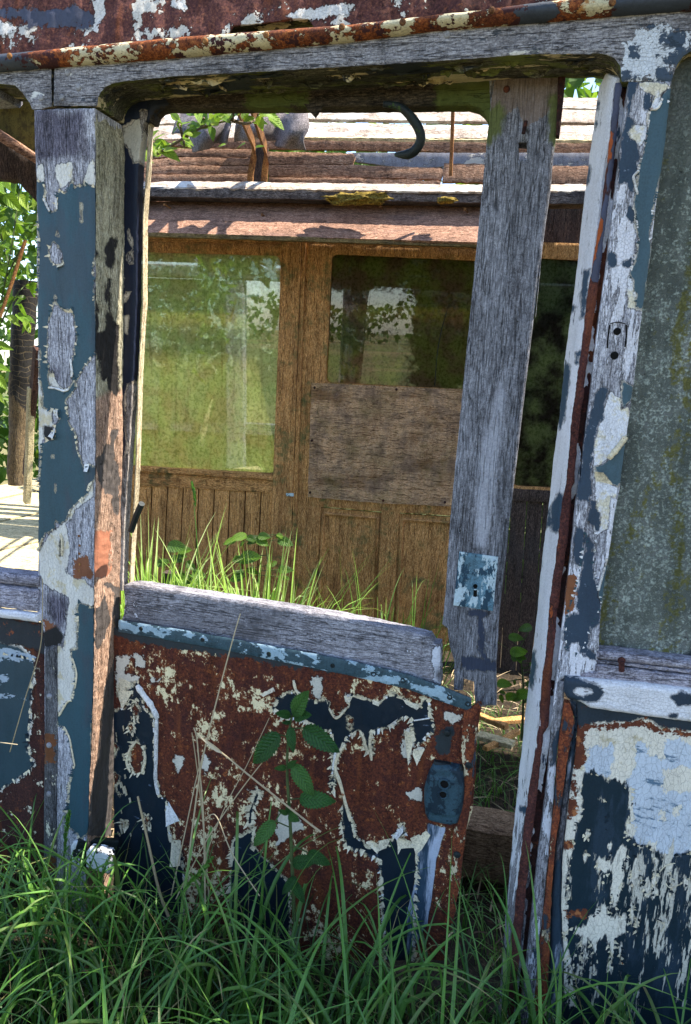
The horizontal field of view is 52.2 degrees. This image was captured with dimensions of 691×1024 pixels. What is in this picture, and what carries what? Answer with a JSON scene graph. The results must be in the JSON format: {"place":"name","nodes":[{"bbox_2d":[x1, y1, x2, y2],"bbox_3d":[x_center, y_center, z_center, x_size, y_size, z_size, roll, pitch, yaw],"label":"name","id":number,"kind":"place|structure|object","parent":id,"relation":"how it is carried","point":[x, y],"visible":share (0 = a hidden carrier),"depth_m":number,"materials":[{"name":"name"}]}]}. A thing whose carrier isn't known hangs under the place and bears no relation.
{"place":"outdoors","nodes":[
{"label":"outdoors","id":0,"kind":"place"},
{"bbox_2d":[0,371,573,1023],"bbox_3d":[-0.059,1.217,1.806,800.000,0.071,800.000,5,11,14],"label":"ground","id":1,"kind":"structure","parent":0,"point":[510,797],"depth_m":1.93,"materials":[{"name":"green plant"}]},
{"bbox_2d":[0,182,36,403],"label":"leafy bush","id":2,"kind":"object","parent":1,"relation":"on","point":[11,200],"visible":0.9,"depth_m":2.74,"materials":[{"name":"green plant"}]},
{"bbox_2d":[0,477,176,611],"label":"board deck","id":3,"kind":"structure","parent":1,"relation":"on","point":[19,519],"depth_m":3.91,"materials":[{"name":"grey wood"}]},
{"bbox_2d":[7,280,37,484],"bbox_3d":[-1.458,-0.567,3.187,0.193,0.914,0.095,5,11,14],"label":"charred post","id":4,"kind":"object","parent":3,"relation":"on","point":[21,352],"visible":0.79,"depth_m":3.15,"materials":[{"name":"brown wood"}]},
{"bbox_2d":[120,507,254,619],"bbox_3d":[-0.916,0.433,2.930,1.489,1.060,1.216,5,11,14],"label":"grass tuft","id":5,"kind":"object","parent":1,"relation":"on","point":[148,575],"visible":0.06,"depth_m":3.02,"materials":[{"name":"green plant"}]},
{"bbox_2d":[157,539,205,585],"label":"nettle plant","id":6,"kind":"object","parent":5,"relation":"on","point":[180,548],"visible":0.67,"depth_m":3.16,"materials":[{"name":"green plant"}]},
{"bbox_2d":[223,532,293,598],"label":"bramble","id":7,"kind":"object","parent":1,"relation":"on","point":[259,539],"visible":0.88,"depth_m":3.11,"materials":[{"name":"green plant"}]},
{"bbox_2d":[141,528,390,612],"bbox_3d":[-0.342,0.521,2.902,1.394,0.953,1.455,-2,12,-25],"label":"grass tuft","id":8,"kind":"object","parent":1,"relation":"on","point":[273,596],"visible":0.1,"depth_m":2.98,"materials":[{"name":"green plant"}]},
{"bbox_2d":[191,481,198,588],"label":"grass stalk","id":9,"kind":"object","parent":8,"relation":"on","point":[194,493],"depth_m":2.67,"materials":[{"name":"green plant"}]},
{"bbox_2d":[0,78,602,601],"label":"foliage","id":10,"kind":"object","parent":1,"relation":"on","point":[574,84],"visible":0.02,"depth_m":6.14,"materials":[{"name":"green plant"}]},
{"bbox_2d":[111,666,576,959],"bbox_3d":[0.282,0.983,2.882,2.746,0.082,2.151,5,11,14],"label":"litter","id":11,"kind":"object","parent":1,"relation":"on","point":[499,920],"visible":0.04,"depth_m":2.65,"materials":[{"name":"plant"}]},
{"bbox_2d":[482,729,519,751],"bbox_3d":[0.631,0.925,2.858,0.212,0.030,0.027,-6,14,-39],"label":"wood scrap","id":12,"kind":"object","parent":11,"relation":"on","point":[492,743],"visible":0.86,"depth_m":2.82,"materials":[{"name":"brown wood"}]},
{"bbox_2d":[0,0,690,1023],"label":"railway carriage","id":13,"kind":"object","parent":1,"relation":"on","point":[250,338],"visible":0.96,"depth_m":1.74,"materials":[{"name":"paint"}]},
{"bbox_2d":[0,239,26,317],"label":"rusty rod","id":14,"kind":"object","parent":13,"relation":"attached to","point":[16,268],"visible":1,"depth_m":2.62,"materials":[{"name":"brown metal"}]},
{"bbox_2d":[9,579,42,751],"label":"dry stalk","id":15,"kind":"object","parent":13,"relation":"attached to","point":[34,668],"visible":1,"depth_m":1.84,"materials":[{"name":"plant"}]},
{"bbox_2d":[23,386,34,503],"bbox_3d":[-1.333,-0.276,2.972,0.029,0.502,0.144,-7,14,-41],"label":"batten","id":16,"kind":"object","parent":13,"relation":"on","point":[28,458],"visible":0.94,"depth_m":2.97,"materials":[{"name":"brown wood"}]},
{"bbox_2d":[22,345,38,475],"bbox_3d":[-1.307,-0.404,2.937,0.025,0.566,0.294,-6,14,-38],"label":"plank","id":17,"kind":"object","parent":13,"relation":"on","point":[34,386],"visible":0.51,"depth_m":2.85,"materials":[{"name":"brown wood"}]},
{"bbox_2d":[128,501,144,532],"bbox_3d":[-0.525,0.013,1.768,0.016,0.089,0.070,-7,15,-43],"label":"bent rod","id":18,"kind":"object","parent":13,"relation":"attached to","point":[136,515],"visible":1,"depth_m":1.76,"materials":[{"name":"metal"}]},
{"bbox_2d":[133,252,279,472],"bbox_3d":[-0.858,-0.807,3.889,1.030,1.212,0.045,4,11,9],"label":"window pane","id":19,"kind":"structure","parent":13,"relation":"in","point":[211,352],"depth_m":3.86,"materials":[{"name":"clear glass"}]},
{"bbox_2d":[133,242,281,480],"bbox_3d":[-0.864,-0.817,3.882,1.109,1.267,0.051,4,11,9],"label":"window frame","id":20,"kind":"structure","parent":13,"relation":"in","point":[157,247],"depth_m":3.73,"materials":[{"name":"brown wood"}]},
{"bbox_2d":[145,113,288,163],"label":"climbing shoot","id":21,"kind":"object","parent":13,"relation":"attached to","point":[192,130],"visible":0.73,"depth_m":2.66,"materials":[{"name":"green plant"}]},
{"bbox_2d":[171,113,307,151],"bbox_3d":[-0.518,-1.887,3.421,0.754,0.291,0.250,5,11,14],"label":"roofing felt","id":22,"kind":"object","parent":13,"relation":"on","point":[292,135],"visible":0.53,"depth_m":3.36,"materials":[{"name":"grey"}]},
{"bbox_2d":[304,104,323,117],"bbox_3d":[-0.070,-0.882,1.551,0.047,0.031,0.002,5,11,14],"label":"torn flap","id":23,"kind":"object","parent":13,"relation":"hanging from","point":[314,110],"visible":1,"depth_m":1.55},
{"bbox_2d":[113,76,565,961],"bbox_3d":[-0.120,0.205,1.751,1.050,2.371,0.102,5,11,14],"label":"door","id":24,"kind":"structure","parent":13,"relation":"in","point":[406,741],"depth_m":1.75,"materials":[{"name":"blue paint"}]},
{"bbox_2d":[320,191,393,205],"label":"moss clump","id":25,"kind":"object","parent":13,"relation":"on","point":[356,198],"visible":1,"depth_m":3.31,"materials":[{"name":"plant"}]},
{"bbox_2d":[294,242,475,650],"bbox_3d":[0.281,-0.297,3.778,1.087,2.159,0.066,4,11,9],"label":"inner door","id":26,"kind":"structure","parent":13,"relation":"in","point":[390,451],"depth_m":3.80,"materials":[{"name":"brown wood"}]},
{"bbox_2d":[327,255,474,388],"bbox_3d":[0.337,-0.984,3.659,0.905,0.676,0.027,4,11,9],"label":"window pane","id":27,"kind":"structure","parent":13,"relation":"in","point":[387,314],"depth_m":3.66,"materials":[{"name":"clear glass"}]},
{"bbox_2d":[383,101,425,158],"bbox_3d":[0.128,-0.826,1.526,0.094,0.106,0.056,5,11,14],"label":"door seal","id":28,"kind":"object","parent":13,"relation":"hanging from","point":[414,121],"depth_m":1.51,"materials":[{"name":"rubber"}]},
{"bbox_2d":[437,196,457,204],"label":"moss clump","id":29,"kind":"object","parent":13,"relation":"on","point":[445,200],"visible":1,"depth_m":3.24,"materials":[{"name":"yellow plant"}]},
{"bbox_2d":[514,259,577,486],"bbox_3d":[1.041,-0.682,3.596,0.621,1.197,0.028,4,11,9],"label":"window pane","id":30,"kind":"structure","parent":13,"relation":"in","point":[545,373],"depth_m":3.59,"materials":[{"name":"clear glass"}]},
{"bbox_2d":[514,242,578,490],"bbox_3d":[1.095,-0.707,3.578,0.668,1.247,0.050,4,11,9],"label":"window frame","id":31,"kind":"structure","parent":13,"relation":"in","point":[556,251],"depth_m":3.46,"materials":[{"name":"brown wood"}]},
{"bbox_2d":[0,776,690,1023],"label":"grass","id":32,"kind":"structure","parent":1,"relation":"on","point":[67,950],"depth_m":1.61,"materials":[{"name":"green plant"}]},
{"bbox_2d":[63,810,70,927],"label":"grass stalk","id":33,"kind":"object","parent":32,"relation":"on","point":[66,827],"depth_m":1.77,"materials":[{"name":"green plant"}]},
{"bbox_2d":[77,856,110,959],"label":"grass stalk","id":34,"kind":"object","parent":32,"relation":"on","point":[92,898],"depth_m":1.69,"materials":[{"name":"green plant"}]},
{"bbox_2d":[137,796,170,920],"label":"dry stalk","id":35,"kind":"object","parent":32,"relation":"on","point":[153,867],"visible":0.91,"depth_m":1.81,"materials":[{"name":"plant"}]},
{"bbox_2d":[170,755,202,895],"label":"dry stalk","id":36,"kind":"object","parent":32,"relation":"on","point":[185,830],"visible":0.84,"depth_m":1.80,"materials":[{"name":"plant"}]},
{"bbox_2d":[163,856,214,932],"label":"grass stalk","id":37,"kind":"object","parent":32,"relation":"on","point":[206,865],"depth_m":1.63,"materials":[{"name":"green plant"}]},
{"bbox_2d":[193,728,205,903],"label":"dry stalk","id":38,"kind":"object","parent":32,"relation":"on","point":[203,817],"visible":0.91,"depth_m":1.75,"materials":[{"name":"plant"}]},
{"bbox_2d":[192,733,208,896],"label":"dry stalk","id":39,"kind":"object","parent":32,"relation":"on","point":[201,811],"visible":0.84,"depth_m":1.78,"materials":[{"name":"plant"}]},
{"bbox_2d":[187,613,240,862],"bbox_3d":[-0.336,0.647,1.735,0.146,0.846,0.005,4,11,9],"label":"dry stalk","id":40,"kind":"object","parent":32,"relation":"on","point":[207,740],"visible":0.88,"depth_m":1.72,"materials":[{"name":"plant"}]},
{"bbox_2d":[198,736,320,832],"bbox_3d":[-0.208,0.648,1.684,0.329,0.175,0.007,6,11,18],"label":"dry stalk","id":41,"kind":"object","parent":40,"relation":"attached to","point":[281,801],"visible":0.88,"depth_m":1.67,"materials":[{"name":"plant"}]},
{"bbox_2d":[199,735,222,753],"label":"dry leaf","id":42,"kind":"object","parent":41,"relation":"attached to","point":[212,746],"visible":1,"depth_m":1.69,"materials":[{"name":"plant"}]},
{"bbox_2d":[175,761,263,898],"bbox_3d":[-0.307,0.782,1.742,0.241,0.446,0.004,5,11,10],"label":"dry stalk","id":43,"kind":"object","parent":32,"relation":"on","point":[215,826],"visible":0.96,"depth_m":1.74,"materials":[{"name":"plant"}]},
{"bbox_2d":[190,719,268,895],"bbox_3d":[-0.294,0.749,1.769,0.203,0.534,0.008,5,11,14],"label":"dry stalk","id":44,"kind":"object","parent":32,"relation":"on","point":[226,804],"visible":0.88,"depth_m":1.76,"materials":[{"name":"plant"}]},
{"bbox_2d":[204,814,259,895],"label":"dry stalk","id":45,"kind":"object","parent":32,"relation":"on","point":[232,853],"visible":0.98,"depth_m":1.74,"materials":[{"name":"plant"}]},
{"bbox_2d":[253,690,339,921],"bbox_3d":[-0.126,0.708,1.676,0.224,0.634,0.051,5,11,14],"label":"nettle plant","id":46,"kind":"object","parent":32,"relation":"on","point":[314,735],"visible":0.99,"depth_m":1.66,"materials":[{"name":"green plant"}]},
{"bbox_2d":[300,551,504,688],"bbox_3d":[0.137,0.566,3.021,1.111,0.865,1.180,5,11,14],"label":"grass tuft","id":47,"kind":"object","parent":1,"relation":"on","point":[413,617],"visible":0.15,"depth_m":3.17,"materials":[{"name":"green plant"}]},
{"bbox_2d":[479,712,508,729],"bbox_3d":[0.623,0.894,3.019,0.034,0.028,0.163,-6,14,-39],"label":"wood scrap","id":48,"kind":"object","parent":1,"relation":"on","point":[500,724],"visible":0.79,"depth_m":2.99,"materials":[{"name":"brown wood"}]},
{"bbox_2d":[477,731,515,748],"bbox_3d":[0.608,0.923,2.857,0.155,0.032,0.051,10,13,33],"label":"wood scrap","id":49,"kind":"object","parent":1,"relation":"on","point":[506,742],"visible":0.88,"depth_m":2.85,"materials":[{"name":"grey wood"}]},
{"bbox_2d":[461,807,551,890],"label":"timber block","id":50,"kind":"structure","parent":1,"relation":"on","point":[489,836],"depth_m":2.12,"materials":[{"name":"brown wood"}]},
{"bbox_2d":[496,716,524,724],"bbox_3d":[0.701,0.895,3.024,0.145,0.028,0.035,1,11,-10],"label":"wood scrap","id":51,"kind":"object","parent":1,"relation":"on","point":[513,720],"visible":0.69,"depth_m":3.02,"materials":[{"name":"brown wood"}]},
{"bbox_2d":[497,623,531,740],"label":"bramble","id":52,"kind":"object","parent":1,"relation":"on","point":[517,653],"visible":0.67,"depth_m":2.44,"materials":[{"name":"green plant"}]},
{"bbox_2d":[0,78,598,364],"label":"sky","id":53,"kind":"structure","parent":0,"point":[591,80],"materials":[{"name":"white"}]}
]}

